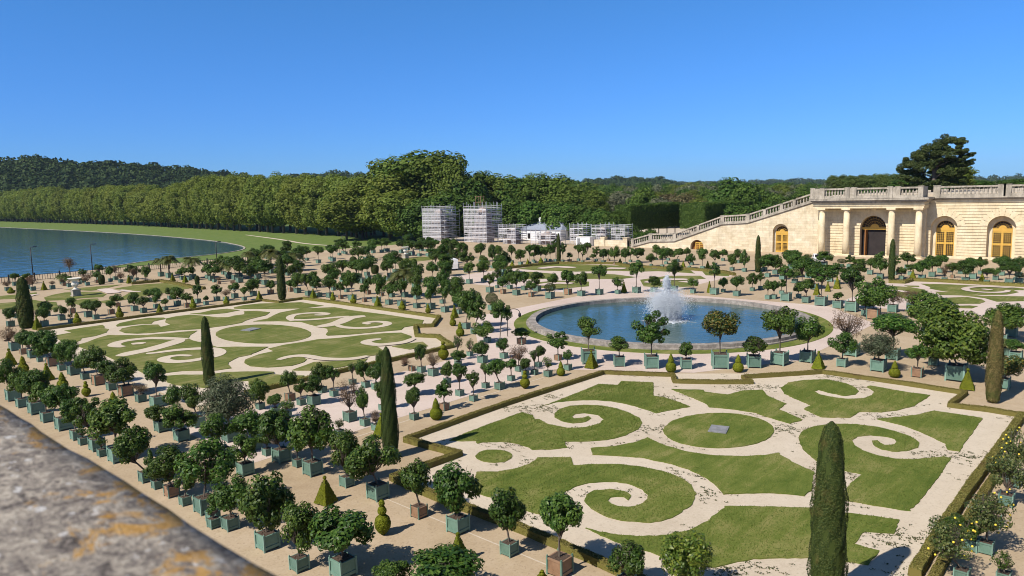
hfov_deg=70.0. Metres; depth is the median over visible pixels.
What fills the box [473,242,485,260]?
potted tree
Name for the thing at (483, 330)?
potted tree
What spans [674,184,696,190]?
tree
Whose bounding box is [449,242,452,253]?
cypress
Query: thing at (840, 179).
tree
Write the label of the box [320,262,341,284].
potted tree
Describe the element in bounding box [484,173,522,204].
tree
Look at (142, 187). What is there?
plane tree
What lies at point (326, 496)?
topiary pyramid
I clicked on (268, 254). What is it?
potted palm
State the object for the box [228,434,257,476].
potted tree
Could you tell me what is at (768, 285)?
potted tree
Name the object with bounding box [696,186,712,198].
tree
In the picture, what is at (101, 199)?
plane tree
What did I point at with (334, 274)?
potted tree
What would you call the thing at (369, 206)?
tree
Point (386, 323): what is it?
gravel scroll
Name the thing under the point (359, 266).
potted tree
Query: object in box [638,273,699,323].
fountain
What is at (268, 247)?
potted tree
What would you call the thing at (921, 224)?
gallery building
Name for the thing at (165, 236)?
lake kerb
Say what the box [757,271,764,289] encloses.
potted tree
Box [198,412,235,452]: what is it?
potted tree
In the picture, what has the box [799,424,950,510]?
lawn
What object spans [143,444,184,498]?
potted tree
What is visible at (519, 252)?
potted tree
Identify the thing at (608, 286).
gravel bed
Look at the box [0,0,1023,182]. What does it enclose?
sky
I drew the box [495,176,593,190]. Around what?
leftpark forest
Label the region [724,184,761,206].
tree
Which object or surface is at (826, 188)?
sapling
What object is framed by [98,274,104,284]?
topiary column
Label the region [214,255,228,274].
potted tree
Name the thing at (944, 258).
potted tree
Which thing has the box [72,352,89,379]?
potted tree
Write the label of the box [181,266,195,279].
potted tree
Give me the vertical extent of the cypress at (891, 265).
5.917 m
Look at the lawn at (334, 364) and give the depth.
59.67 m
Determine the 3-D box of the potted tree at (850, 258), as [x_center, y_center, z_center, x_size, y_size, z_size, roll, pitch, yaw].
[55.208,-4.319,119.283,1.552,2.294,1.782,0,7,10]
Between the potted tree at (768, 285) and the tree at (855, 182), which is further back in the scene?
the tree at (855, 182)
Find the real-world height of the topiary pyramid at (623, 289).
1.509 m
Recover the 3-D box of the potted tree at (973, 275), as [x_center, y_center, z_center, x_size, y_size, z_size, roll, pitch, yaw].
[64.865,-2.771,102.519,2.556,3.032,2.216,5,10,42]
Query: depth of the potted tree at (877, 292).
73.17 m
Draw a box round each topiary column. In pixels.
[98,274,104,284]
[194,275,199,284]
[371,264,378,273]
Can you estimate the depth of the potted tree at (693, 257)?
130.46 m
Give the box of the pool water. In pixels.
[536,301,803,342]
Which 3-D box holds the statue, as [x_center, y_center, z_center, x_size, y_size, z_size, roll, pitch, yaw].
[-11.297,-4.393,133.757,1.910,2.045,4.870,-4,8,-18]
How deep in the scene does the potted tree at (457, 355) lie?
57.82 m
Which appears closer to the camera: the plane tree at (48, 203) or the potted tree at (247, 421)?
the potted tree at (247, 421)
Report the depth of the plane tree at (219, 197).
395.62 m
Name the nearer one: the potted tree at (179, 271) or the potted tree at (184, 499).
the potted tree at (184, 499)
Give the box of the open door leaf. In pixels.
[864,229,867,254]
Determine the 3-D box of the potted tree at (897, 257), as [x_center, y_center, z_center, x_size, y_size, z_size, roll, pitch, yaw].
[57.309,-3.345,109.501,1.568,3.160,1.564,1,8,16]
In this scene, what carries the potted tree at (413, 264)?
on the garden floor
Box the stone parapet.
[0,405,275,575]
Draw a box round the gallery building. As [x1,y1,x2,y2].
[809,184,1023,259]
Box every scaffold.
[498,223,526,243]
[530,227,565,244]
[569,223,590,242]
[591,222,613,239]
[611,224,632,240]
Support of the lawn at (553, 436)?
on the gravel bed at (941, 494)
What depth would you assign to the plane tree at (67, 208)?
627.23 m
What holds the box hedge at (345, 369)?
on the garden floor
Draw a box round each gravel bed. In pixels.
[13,300,440,405]
[420,374,1013,575]
[447,264,731,294]
[843,281,1023,315]
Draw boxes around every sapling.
[278,398,294,416]
[334,418,343,432]
[348,362,356,383]
[453,335,462,360]
[466,338,473,355]
[529,350,540,374]
[542,357,552,377]
[816,181,833,195]
[989,550,1014,575]
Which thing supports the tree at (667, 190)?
on the park hill
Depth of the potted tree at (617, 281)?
96.58 m
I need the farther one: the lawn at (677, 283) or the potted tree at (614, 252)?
the potted tree at (614, 252)
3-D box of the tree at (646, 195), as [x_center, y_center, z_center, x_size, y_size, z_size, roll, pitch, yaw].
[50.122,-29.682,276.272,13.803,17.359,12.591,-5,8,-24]
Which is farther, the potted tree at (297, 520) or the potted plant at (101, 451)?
the potted plant at (101, 451)
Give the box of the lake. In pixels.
[0,227,242,276]
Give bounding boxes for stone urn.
[67,277,81,296]
[402,247,408,258]
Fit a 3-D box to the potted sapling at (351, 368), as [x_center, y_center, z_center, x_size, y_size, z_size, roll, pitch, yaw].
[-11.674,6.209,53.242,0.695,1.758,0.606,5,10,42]
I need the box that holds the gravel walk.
[177,294,873,462]
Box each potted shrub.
[0,326,20,350]
[1,280,11,290]
[26,275,36,290]
[49,281,55,288]
[60,278,66,285]
[80,274,92,285]
[116,272,124,282]
[130,268,138,281]
[132,383,149,402]
[220,289,230,300]
[370,409,379,430]
[400,357,415,371]
[426,350,439,376]
[508,344,527,371]
[887,291,902,312]
[902,289,921,309]
[941,263,948,278]
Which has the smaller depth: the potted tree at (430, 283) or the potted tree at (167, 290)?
the potted tree at (430, 283)
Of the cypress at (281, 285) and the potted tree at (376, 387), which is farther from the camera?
the cypress at (281, 285)
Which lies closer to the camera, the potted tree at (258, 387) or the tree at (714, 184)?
the potted tree at (258, 387)
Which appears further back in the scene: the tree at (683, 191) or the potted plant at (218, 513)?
the tree at (683, 191)
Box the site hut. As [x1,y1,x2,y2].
[576,236,594,245]
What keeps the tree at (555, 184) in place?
on the garden bank
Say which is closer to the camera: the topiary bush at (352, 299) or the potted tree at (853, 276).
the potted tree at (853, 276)
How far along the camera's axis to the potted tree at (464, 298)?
73.46 m
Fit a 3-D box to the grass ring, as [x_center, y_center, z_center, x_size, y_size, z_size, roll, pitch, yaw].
[16.088,3.374,76.074,31.800,0.045,31.800,5,10,42]
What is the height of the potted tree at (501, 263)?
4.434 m
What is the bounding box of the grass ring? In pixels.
[514,306,832,353]
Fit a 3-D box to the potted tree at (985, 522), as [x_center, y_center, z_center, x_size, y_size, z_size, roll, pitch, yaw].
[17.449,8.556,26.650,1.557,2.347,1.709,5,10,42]
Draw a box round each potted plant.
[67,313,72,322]
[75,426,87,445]
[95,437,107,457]
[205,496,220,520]
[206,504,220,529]
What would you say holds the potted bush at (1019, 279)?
on the garden floor
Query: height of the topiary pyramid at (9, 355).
1.497 m
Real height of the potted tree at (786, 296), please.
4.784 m
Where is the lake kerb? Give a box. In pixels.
[4,227,244,277]
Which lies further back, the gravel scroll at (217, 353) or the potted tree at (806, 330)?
the gravel scroll at (217, 353)
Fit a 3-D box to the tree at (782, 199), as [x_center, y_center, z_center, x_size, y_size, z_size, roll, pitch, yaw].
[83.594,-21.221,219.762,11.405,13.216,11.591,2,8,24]
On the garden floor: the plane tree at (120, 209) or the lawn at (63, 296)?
the lawn at (63, 296)
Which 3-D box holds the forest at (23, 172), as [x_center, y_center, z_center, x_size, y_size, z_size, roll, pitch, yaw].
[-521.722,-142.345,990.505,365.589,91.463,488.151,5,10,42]
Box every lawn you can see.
[0,292,36,298]
[0,300,57,310]
[44,292,105,300]
[55,325,108,340]
[65,285,117,290]
[74,298,97,304]
[77,331,251,372]
[101,290,164,302]
[115,283,182,289]
[116,317,165,326]
[119,314,244,333]
[132,285,188,290]
[167,371,248,387]
[191,309,238,314]
[216,324,310,343]
[234,302,322,308]
[244,311,269,320]
[244,333,410,367]
[248,371,303,384]
[251,347,266,353]
[253,307,423,335]
[292,358,367,370]
[392,342,427,349]
[399,257,431,261]
[449,405,641,449]
[475,450,511,462]
[475,457,696,522]
[518,264,692,272]
[527,272,550,278]
[536,280,588,288]
[536,381,689,412]
[575,273,633,278]
[585,506,899,567]
[591,437,814,495]
[640,276,705,287]
[663,413,773,447]
[671,389,801,423]
[702,271,728,275]
[781,379,929,417]
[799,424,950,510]
[877,411,981,451]
[889,286,925,298]
[923,284,1023,294]
[936,292,1023,301]
[947,297,984,303]
[958,305,977,307]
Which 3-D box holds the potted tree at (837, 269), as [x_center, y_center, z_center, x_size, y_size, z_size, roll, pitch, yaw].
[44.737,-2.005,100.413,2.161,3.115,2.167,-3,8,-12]
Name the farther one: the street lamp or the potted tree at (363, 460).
the street lamp
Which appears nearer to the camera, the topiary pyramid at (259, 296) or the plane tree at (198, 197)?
the topiary pyramid at (259, 296)
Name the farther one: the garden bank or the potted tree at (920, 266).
the garden bank
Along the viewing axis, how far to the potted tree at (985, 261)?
107.29 m
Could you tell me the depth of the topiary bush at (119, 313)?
86.90 m
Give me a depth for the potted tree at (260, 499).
27.93 m
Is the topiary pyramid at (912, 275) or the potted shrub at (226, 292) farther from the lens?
the topiary pyramid at (912, 275)
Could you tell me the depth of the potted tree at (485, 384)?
51.26 m
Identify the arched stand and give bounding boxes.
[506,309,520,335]
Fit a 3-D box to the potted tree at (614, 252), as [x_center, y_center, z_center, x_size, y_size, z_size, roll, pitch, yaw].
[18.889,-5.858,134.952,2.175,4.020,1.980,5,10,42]
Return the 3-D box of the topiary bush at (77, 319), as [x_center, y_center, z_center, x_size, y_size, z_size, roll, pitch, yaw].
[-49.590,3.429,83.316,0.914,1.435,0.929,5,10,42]
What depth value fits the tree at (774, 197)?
236.84 m
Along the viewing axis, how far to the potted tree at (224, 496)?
29.93 m
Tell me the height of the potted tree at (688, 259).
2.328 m
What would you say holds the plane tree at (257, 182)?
on the meadow
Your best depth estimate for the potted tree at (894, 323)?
56.12 m
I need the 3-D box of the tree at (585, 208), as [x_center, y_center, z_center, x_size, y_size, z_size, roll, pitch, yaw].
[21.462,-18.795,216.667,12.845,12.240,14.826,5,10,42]
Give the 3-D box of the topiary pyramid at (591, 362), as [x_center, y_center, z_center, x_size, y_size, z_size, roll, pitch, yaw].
[6.117,5.468,56.384,0.862,1.427,0.863,4,9,35]
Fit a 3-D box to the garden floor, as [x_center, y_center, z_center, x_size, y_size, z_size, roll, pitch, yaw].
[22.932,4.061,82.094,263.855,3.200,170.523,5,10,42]
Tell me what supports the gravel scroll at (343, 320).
on the lawn at (399, 323)
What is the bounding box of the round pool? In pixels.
[526,297,816,349]
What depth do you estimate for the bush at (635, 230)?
190.84 m
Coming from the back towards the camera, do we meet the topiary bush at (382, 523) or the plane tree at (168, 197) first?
the plane tree at (168, 197)
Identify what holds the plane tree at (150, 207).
on the meadow
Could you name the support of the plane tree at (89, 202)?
on the meadow
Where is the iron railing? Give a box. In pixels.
[0,257,245,282]
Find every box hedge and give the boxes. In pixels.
[37,297,302,330]
[131,279,205,289]
[244,344,453,394]
[302,296,454,345]
[389,436,646,575]
[404,369,1017,437]
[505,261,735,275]
[888,277,1023,286]
[907,411,1023,575]
[927,454,1005,575]
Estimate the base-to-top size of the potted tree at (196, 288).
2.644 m
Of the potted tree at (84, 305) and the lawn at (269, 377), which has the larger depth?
the potted tree at (84, 305)
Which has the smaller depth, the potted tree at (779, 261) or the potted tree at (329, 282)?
the potted tree at (329, 282)
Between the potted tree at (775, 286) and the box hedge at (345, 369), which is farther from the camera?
the potted tree at (775, 286)
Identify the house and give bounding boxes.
[521,217,575,239]
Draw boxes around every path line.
[307,370,565,452]
[385,498,574,575]
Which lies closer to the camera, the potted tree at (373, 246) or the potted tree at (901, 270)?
the potted tree at (901, 270)
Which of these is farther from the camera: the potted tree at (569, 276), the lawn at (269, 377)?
the potted tree at (569, 276)
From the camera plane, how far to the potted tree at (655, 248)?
141.58 m
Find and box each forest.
[0,153,258,218]
[283,169,363,178]
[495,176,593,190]
[577,175,684,186]
[653,183,885,193]
[678,173,1023,185]
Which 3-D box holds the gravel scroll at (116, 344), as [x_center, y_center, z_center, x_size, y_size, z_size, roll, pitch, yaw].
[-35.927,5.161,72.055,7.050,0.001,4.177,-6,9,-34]
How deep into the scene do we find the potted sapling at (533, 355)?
54.67 m
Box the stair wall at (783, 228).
[630,194,817,253]
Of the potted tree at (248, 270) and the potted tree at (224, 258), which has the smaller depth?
the potted tree at (248, 270)
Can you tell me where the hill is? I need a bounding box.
[0,181,164,220]
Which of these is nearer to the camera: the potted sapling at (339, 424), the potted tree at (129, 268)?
the potted sapling at (339, 424)
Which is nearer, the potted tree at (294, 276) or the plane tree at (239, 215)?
the potted tree at (294, 276)
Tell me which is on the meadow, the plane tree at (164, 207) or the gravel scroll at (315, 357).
the plane tree at (164, 207)
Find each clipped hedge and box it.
[614,201,681,232]
[679,200,753,228]
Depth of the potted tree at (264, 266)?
116.17 m
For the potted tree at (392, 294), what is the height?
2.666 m
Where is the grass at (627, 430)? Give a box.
[452,379,980,566]
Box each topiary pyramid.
[6,348,17,364]
[32,315,42,329]
[41,281,47,289]
[43,363,54,379]
[156,303,163,312]
[256,291,262,298]
[310,289,316,297]
[314,476,337,506]
[374,296,381,306]
[374,413,382,436]
[450,305,458,317]
[453,532,467,553]
[584,350,598,368]
[621,282,626,292]
[706,281,710,292]
[811,351,825,369]
[813,284,819,294]
[825,282,830,291]
[833,276,840,288]
[909,269,915,277]
[959,368,974,390]
[979,273,984,280]
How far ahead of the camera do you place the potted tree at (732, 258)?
119.97 m
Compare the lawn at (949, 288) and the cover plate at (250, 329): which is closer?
the cover plate at (250, 329)
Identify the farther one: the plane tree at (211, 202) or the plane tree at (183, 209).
the plane tree at (183, 209)
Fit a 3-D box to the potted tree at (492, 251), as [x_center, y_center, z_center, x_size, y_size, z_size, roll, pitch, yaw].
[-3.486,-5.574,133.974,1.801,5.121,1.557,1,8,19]
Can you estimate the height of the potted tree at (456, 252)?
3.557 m
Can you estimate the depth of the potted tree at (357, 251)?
147.94 m
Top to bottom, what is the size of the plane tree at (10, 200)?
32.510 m
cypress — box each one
[15,277,34,328]
[200,316,214,384]
[276,255,286,299]
[379,346,398,454]
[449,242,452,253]
[556,233,560,261]
[754,235,760,271]
[806,421,849,575]
[888,239,895,279]
[984,309,1003,402]
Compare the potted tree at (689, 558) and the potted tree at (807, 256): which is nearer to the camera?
the potted tree at (689, 558)
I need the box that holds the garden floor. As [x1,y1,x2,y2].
[0,241,1023,575]
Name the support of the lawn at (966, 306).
on the gravel bed at (981, 308)
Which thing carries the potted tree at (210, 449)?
on the garden floor
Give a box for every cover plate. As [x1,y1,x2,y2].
[241,327,260,330]
[708,425,728,433]
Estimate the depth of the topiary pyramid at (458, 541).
26.91 m
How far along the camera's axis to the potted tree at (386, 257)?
122.38 m
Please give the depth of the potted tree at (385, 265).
118.14 m
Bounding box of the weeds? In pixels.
[440,373,1012,575]
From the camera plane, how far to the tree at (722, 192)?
245.19 m
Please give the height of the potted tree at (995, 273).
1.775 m
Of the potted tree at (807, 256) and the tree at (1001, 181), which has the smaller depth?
the potted tree at (807, 256)
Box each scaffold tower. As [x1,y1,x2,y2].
[422,206,459,240]
[463,202,502,242]
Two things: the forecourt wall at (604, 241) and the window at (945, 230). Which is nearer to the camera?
the window at (945, 230)
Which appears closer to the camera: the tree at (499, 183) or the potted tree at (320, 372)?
the potted tree at (320, 372)
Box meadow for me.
[0,188,945,267]
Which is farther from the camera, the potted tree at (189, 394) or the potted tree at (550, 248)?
the potted tree at (550, 248)
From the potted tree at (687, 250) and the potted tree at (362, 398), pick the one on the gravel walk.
the potted tree at (362, 398)
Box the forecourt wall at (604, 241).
[577,236,630,246]
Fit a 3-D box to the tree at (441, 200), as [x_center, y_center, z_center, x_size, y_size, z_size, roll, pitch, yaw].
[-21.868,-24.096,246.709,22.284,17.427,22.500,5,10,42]
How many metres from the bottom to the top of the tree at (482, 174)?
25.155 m
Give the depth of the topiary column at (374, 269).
129.39 m
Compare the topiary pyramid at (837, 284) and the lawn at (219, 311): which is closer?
the lawn at (219, 311)
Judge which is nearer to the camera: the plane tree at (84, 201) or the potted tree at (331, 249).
the potted tree at (331, 249)
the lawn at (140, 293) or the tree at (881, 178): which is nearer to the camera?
the lawn at (140, 293)
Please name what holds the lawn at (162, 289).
on the garden floor
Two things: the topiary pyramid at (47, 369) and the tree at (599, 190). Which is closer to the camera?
the topiary pyramid at (47, 369)
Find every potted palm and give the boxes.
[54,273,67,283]
[151,258,166,276]
[156,255,180,277]
[181,256,203,277]
[218,259,232,278]
[240,251,254,274]
[260,249,281,273]
[285,252,304,269]
[384,268,413,297]
[924,351,946,365]
[1003,338,1009,355]
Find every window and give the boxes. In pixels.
[776,226,787,251]
[935,221,954,255]
[991,221,1012,257]
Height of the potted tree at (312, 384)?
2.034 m
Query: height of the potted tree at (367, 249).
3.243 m
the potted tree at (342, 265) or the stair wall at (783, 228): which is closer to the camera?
the potted tree at (342, 265)
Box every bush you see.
[7,287,15,293]
[18,355,28,371]
[56,372,68,385]
[73,312,81,322]
[81,381,90,396]
[108,391,115,399]
[115,306,123,317]
[189,297,196,308]
[223,296,229,303]
[330,292,335,300]
[350,294,356,302]
[374,499,390,534]
[398,300,405,309]
[425,304,430,312]
[430,398,442,419]
[438,341,448,359]
[449,314,455,325]
[456,322,463,335]
[485,293,497,309]
[505,224,520,236]
[520,370,529,388]
[537,569,545,575]
[544,283,555,298]
[556,361,564,375]
[583,222,607,238]
[618,224,641,243]
[634,231,647,242]
[644,228,661,238]
[665,354,675,371]
[732,354,743,371]
[888,361,900,377]
[1014,272,1023,282]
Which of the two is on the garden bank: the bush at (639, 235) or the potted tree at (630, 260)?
the bush at (639, 235)
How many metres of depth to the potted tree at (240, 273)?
129.31 m
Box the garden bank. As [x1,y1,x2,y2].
[449,226,694,244]
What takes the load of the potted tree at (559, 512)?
on the garden floor
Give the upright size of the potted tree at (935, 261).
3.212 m
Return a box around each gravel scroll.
[97,288,119,292]
[107,337,188,346]
[116,339,184,355]
[146,347,225,362]
[276,354,367,359]
[286,312,330,320]
[292,316,348,320]
[316,315,365,326]
[334,321,391,328]
[360,338,415,345]
[539,282,571,284]
[540,266,575,268]
[645,278,687,282]
[961,286,1010,292]
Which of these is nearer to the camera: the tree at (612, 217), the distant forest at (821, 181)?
the tree at (612, 217)
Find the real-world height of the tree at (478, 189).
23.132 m
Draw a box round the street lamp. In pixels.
[30,246,36,274]
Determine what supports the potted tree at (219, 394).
on the gravel walk
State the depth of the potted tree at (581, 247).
140.01 m
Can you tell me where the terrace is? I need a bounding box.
[833,187,1021,196]
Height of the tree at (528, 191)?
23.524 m
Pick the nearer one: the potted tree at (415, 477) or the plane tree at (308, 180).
the potted tree at (415, 477)
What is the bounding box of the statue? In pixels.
[443,258,457,269]
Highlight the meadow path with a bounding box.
[249,235,362,246]
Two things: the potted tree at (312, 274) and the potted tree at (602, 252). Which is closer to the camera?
the potted tree at (312, 274)
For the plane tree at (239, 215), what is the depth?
382.86 m
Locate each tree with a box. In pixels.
[0,191,7,221]
[0,191,13,221]
[0,357,21,401]
[2,192,17,221]
[2,308,15,326]
[6,369,28,408]
[7,191,21,221]
[9,273,19,285]
[11,189,24,221]
[13,328,26,354]
[15,191,27,221]
[15,330,35,358]
[18,189,32,221]
[19,190,35,221]
[19,368,50,415]
[21,273,33,282]
[24,192,38,222]
[27,190,44,222]
[27,329,58,366]
[27,381,56,422]
[31,346,43,361]
[32,186,50,222]
[34,187,50,222]
[34,301,51,326]
[40,383,79,431]
[41,186,57,222]
[43,300,52,315]
[46,190,60,222]
[49,189,69,222]
[51,342,65,370]
[52,193,71,222]
[53,305,67,319]
[53,339,81,375]
[59,399,83,440]
[60,192,74,223]
[62,257,76,273]
[63,192,77,223]
[64,276,71,286]
[65,297,76,313]
[66,188,85,223]
[69,396,105,451]
[71,190,89,223]
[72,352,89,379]
[77,186,94,223]
[78,269,86,281]
[79,300,93,317]
[79,344,106,385]
[80,187,99,223]
[86,188,106,224]
[86,396,137,464]
[88,300,101,319]
[90,270,100,282]
[92,186,110,224]
[93,264,103,278]
[95,360,116,390]
[97,185,118,224]
[102,187,122,224]
[103,357,137,396]
[105,266,113,281]
[105,301,116,313]
[109,185,128,224]
[109,294,123,306]
[110,265,120,279]
[111,424,153,483]
[114,186,136,225]
[123,188,144,225]
[124,265,133,278]
[126,191,145,225]
[126,292,138,310]
[129,190,153,225]
[132,266,140,279]
[135,296,149,312]
[136,184,148,224]
[138,196,159,226]
[141,266,150,280]
[142,449,162,489]
[143,289,152,301]
[143,361,167,405]
[143,404,170,432]
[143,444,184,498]
[144,184,159,224]
[144,191,161,226]
[147,187,173,227]
[148,192,171,226]
[148,287,162,307]
[159,182,177,227]
[160,298,168,310]
[161,402,199,442]
[162,384,181,412]
[163,183,184,227]
[164,287,171,299]
[168,181,189,227]
[170,287,184,305]
[173,436,236,515]
[173,471,196,506]
[174,267,183,279]
[176,179,195,228]
[177,383,206,428]
[181,175,204,228]
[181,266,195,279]
[181,293,192,307]
[187,183,207,228]
[192,174,215,229]
[192,283,201,302]
[195,372,257,442]
[198,177,223,229]
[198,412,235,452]
[202,260,217,280]
[203,296,208,304]
[206,176,229,229]
[206,266,219,281]
[206,472,248,531]
[210,284,222,300]
[212,175,238,230]
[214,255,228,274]
[221,257,231,276]
[222,176,242,230]
[223,255,241,279]
[227,171,243,228]
[227,282,239,297]
[228,408,262,449]
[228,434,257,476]
[229,173,254,230]
[229,260,247,282]
[235,258,245,276]
[236,470,295,553]
[238,175,266,231]
[240,287,247,300]
[241,175,275,231]
[241,265,257,278]
[244,278,259,295]
[248,177,287,232]
[248,260,261,283]
[248,378,269,409]
[249,256,261,278]
[251,250,262,257]
[255,431,274,456]
[256,260,273,284]
[256,408,292,464]
[260,174,293,232]
[261,245,274,259]
[265,280,275,293]
[266,393,281,410]
[269,171,281,230]
[273,265,287,273]
[275,175,302,233]
[277,250,289,268]
[279,369,297,400]
[279,500,319,573]
[280,246,290,251]
[281,178,310,233]
[281,253,294,275]
[282,241,291,251]
[285,279,293,291]
[285,404,336,477]
[286,263,303,278]
[286,435,303,467]
[290,272,302,292]
[291,247,305,255]
[293,175,325,234]
[293,260,304,268]
[293,379,305,405]
[297,173,309,231]
[300,273,312,295]
[301,375,322,404]
[302,179,328,235]
[303,246,310,259]
[307,503,375,575]
[308,271,317,287]
[309,276,321,297]
[309,362,328,393]
[312,246,323,262]
[314,176,343,235]
[315,186,366,238]
[320,176,355,236]
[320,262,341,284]
[321,276,336,297]
[324,173,342,179]
[325,365,339,396]
[326,268,338,290]
[327,245,338,261]
[328,428,358,488]
[332,177,360,237]
[334,238,343,254]
[334,281,344,298]
[335,177,378,238]
[336,186,379,237]
[336,260,346,281]
[337,378,358,422]
[340,270,349,291]
[341,242,349,253]
[342,270,360,299]
[343,433,401,502]
[346,259,362,272]
[348,158,420,236]
[349,247,364,256]
[352,240,361,246]
[353,261,368,283]
[354,173,374,235]
[354,359,369,387]
[355,172,418,239]
[355,385,370,426]
[358,254,377,278]
[360,246,370,257]
[360,283,368,301]
[363,277,372,293]
[365,362,380,388]
[367,238,378,252]
[368,149,440,237]
[368,242,376,257]
[371,274,383,302]
[371,559,413,575]
[373,381,380,409]
[374,190,416,239]
[375,350,382,376]
[376,273,386,295]
[377,238,386,252]
[380,260,393,279]
[380,282,393,304]
[382,254,398,276]
[384,238,391,251]
[387,250,402,272]
[389,279,395,297]
[392,279,407,305]
[394,196,433,237]
[396,239,404,252]
[397,260,411,282]
[398,457,431,519]
[400,150,469,199]
[402,234,411,249]
[403,240,412,255]
[403,372,426,390]
[404,259,423,286]
[405,386,419,419]
[406,240,414,254]
[408,267,422,298]
[410,283,421,308]
[410,542,484,575]
[413,241,423,256]
[414,344,426,372]
[418,191,472,237]
[419,236,430,250]
[421,276,437,308]
[422,240,432,255]
[426,247,436,264]
[426,261,438,275]
[428,250,440,270]
[430,152,482,237]
[431,239,439,245]
[432,460,483,533]
[434,379,452,410]
[435,268,449,303]
[435,279,451,311]
[436,248,446,254]
[437,244,448,252]
[437,254,453,265]
[438,262,452,281]
[440,238,451,255]
[440,361,452,382]
[446,175,494,234]
[447,239,458,256]
[449,249,461,266]
[449,286,464,314]
[450,276,464,305]
[450,350,466,365]
[451,195,494,236]
[452,363,466,396]
[455,242,468,257]
[455,288,481,328]
[459,250,474,272]
[463,261,474,283]
[465,370,478,401]
[466,295,486,334]
[471,202,510,236]
[471,320,494,342]
[471,340,488,362]
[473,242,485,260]
[476,170,498,195]
[476,260,490,281]
[479,255,487,260]
[480,363,489,388]
[483,272,494,291]
[483,359,506,390]
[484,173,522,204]
[488,244,496,267]
[488,486,526,557]
[489,299,512,346]
[492,198,525,233]
[492,255,508,281]
[492,267,501,287]
[493,177,531,203]
[494,250,511,271]
[495,245,502,254]
[496,337,508,358]
[497,276,508,293]
[502,265,514,288]
[506,358,516,381]
[508,172,553,202]
[508,245,515,262]
[509,269,522,295]
[510,199,550,232]
[511,327,530,344]
[514,249,525,264]
[519,358,530,375]
[521,271,529,289]
[525,244,534,262]
[525,280,536,296]
[529,271,543,291]
[533,173,584,205]
[533,244,538,262]
[535,245,547,260]
[535,345,545,366]
[537,203,557,220]
[537,491,583,575]
[538,201,581,238]
[546,244,554,260]
[546,331,568,360]
[547,273,558,289]
[551,239,556,260]
[556,184,600,209]
[560,242,566,261]
[560,270,575,294]
[563,204,595,235]
[563,349,572,370]
[567,252,572,261]
[574,271,586,295]
[576,242,586,261]
[577,190,611,211]
[577,316,601,364]
[579,208,610,235]
[585,242,591,259]
[590,264,607,294]
[591,186,608,194]
[592,246,599,260]
[597,211,624,235]
[599,249,607,261]
[605,186,614,192]
[606,183,618,188]
[606,195,625,213]
[606,539,645,575]
[608,336,628,366]
[609,246,620,264]
[610,191,633,201]
[611,277,623,293]
[620,247,629,263]
[624,185,637,192]
[625,187,658,203]
[627,247,633,261]
[628,260,644,292]
[630,310,670,368]
[631,248,644,260]
[636,182,652,188]
[645,253,656,265]
[648,276,660,291]
[650,197,671,228]
[652,184,664,192]
[652,244,660,259]
[654,191,667,196]
[656,192,678,200]
[657,246,668,266]
[659,530,715,575]
[660,183,673,189]
[660,186,672,193]
[664,250,673,263]
[666,260,683,290]
[670,192,694,226]
[672,248,683,261]
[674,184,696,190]
[674,188,691,196]
[676,182,699,186]
[678,342,692,368]
[684,189,701,198]
[684,247,690,260]
[685,255,692,266]
[687,277,698,292]
[689,198,707,202]
[689,253,695,264]
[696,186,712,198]
[696,248,707,268]
[698,183,717,190]
[702,309,740,368]
[704,177,760,201]
[707,182,719,186]
[709,249,720,264]
[709,262,720,293]
[718,277,727,291]
[719,249,727,260]
[721,203,744,221]
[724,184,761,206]
[727,254,736,270]
[730,275,744,295]
[732,205,754,220]
[733,249,741,262]
[739,249,749,271]
[742,336,767,367]
[746,273,757,290]
[747,200,781,217]
[756,184,774,189]
[756,189,771,200]
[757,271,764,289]
[758,253,776,276]
[760,306,798,366]
[763,192,786,204]
[763,279,772,298]
[765,188,782,193]
[771,255,782,274]
[771,280,778,298]
[773,183,794,194]
[775,195,798,205]
[777,269,786,279]
[778,279,785,293]
[780,264,794,301]
[782,250,801,268]
[784,190,794,197]
[786,196,808,207]
[786,254,804,277]
[787,270,801,282]
[788,188,810,197]
[790,258,812,282]
[791,185,809,191]
[793,282,803,297]
[794,191,808,200]
[794,315,824,363]
[796,279,814,302]
[804,254,814,260]
[805,182,819,187]
[805,260,826,289]
[806,264,838,305]
[815,251,834,264]
[823,175,838,190]
[827,331,858,367]
[828,309,866,356]
[829,263,845,283]
[832,174,846,190]
[832,292,843,308]
[839,267,864,311]
[840,175,854,187]
[845,254,854,267]
[850,174,866,191]
[850,259,866,272]
[854,276,897,318]
[856,296,874,315]
[858,175,875,191]
[858,331,900,372]
[864,258,875,274]
[867,173,883,189]
[870,313,918,360]
[872,251,887,278]
[876,173,890,190]
[884,173,897,185]
[887,180,920,190]
[895,133,976,192]
[895,255,900,274]
[896,266,906,279]
[899,251,916,267]
[904,344,930,377]
[905,264,915,274]
[905,290,959,330]
[913,259,932,277]
[913,302,990,380]
[925,165,976,190]
[926,255,941,276]
[926,514,975,575]
[935,255,948,272]
[941,167,978,188]
[942,512,983,553]
[945,262,960,277]
[955,259,978,279]
[961,180,995,188]
[964,491,1016,555]
[966,257,985,278]
[977,257,988,273]
[981,268,994,280]
[981,302,1023,338]
[985,451,1023,508]
[991,255,1011,274]
[992,179,1013,187]
[992,267,1000,279]
[995,427,1023,487]
[997,261,1021,282]
[1002,354,1023,389]
[1005,178,1023,187]
[1005,303,1023,337]
[1005,339,1023,359]
[1011,256,1023,275]
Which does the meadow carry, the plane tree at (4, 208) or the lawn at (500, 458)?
the plane tree at (4, 208)
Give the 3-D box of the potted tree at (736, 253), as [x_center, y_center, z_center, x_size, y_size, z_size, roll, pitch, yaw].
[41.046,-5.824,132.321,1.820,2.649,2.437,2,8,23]

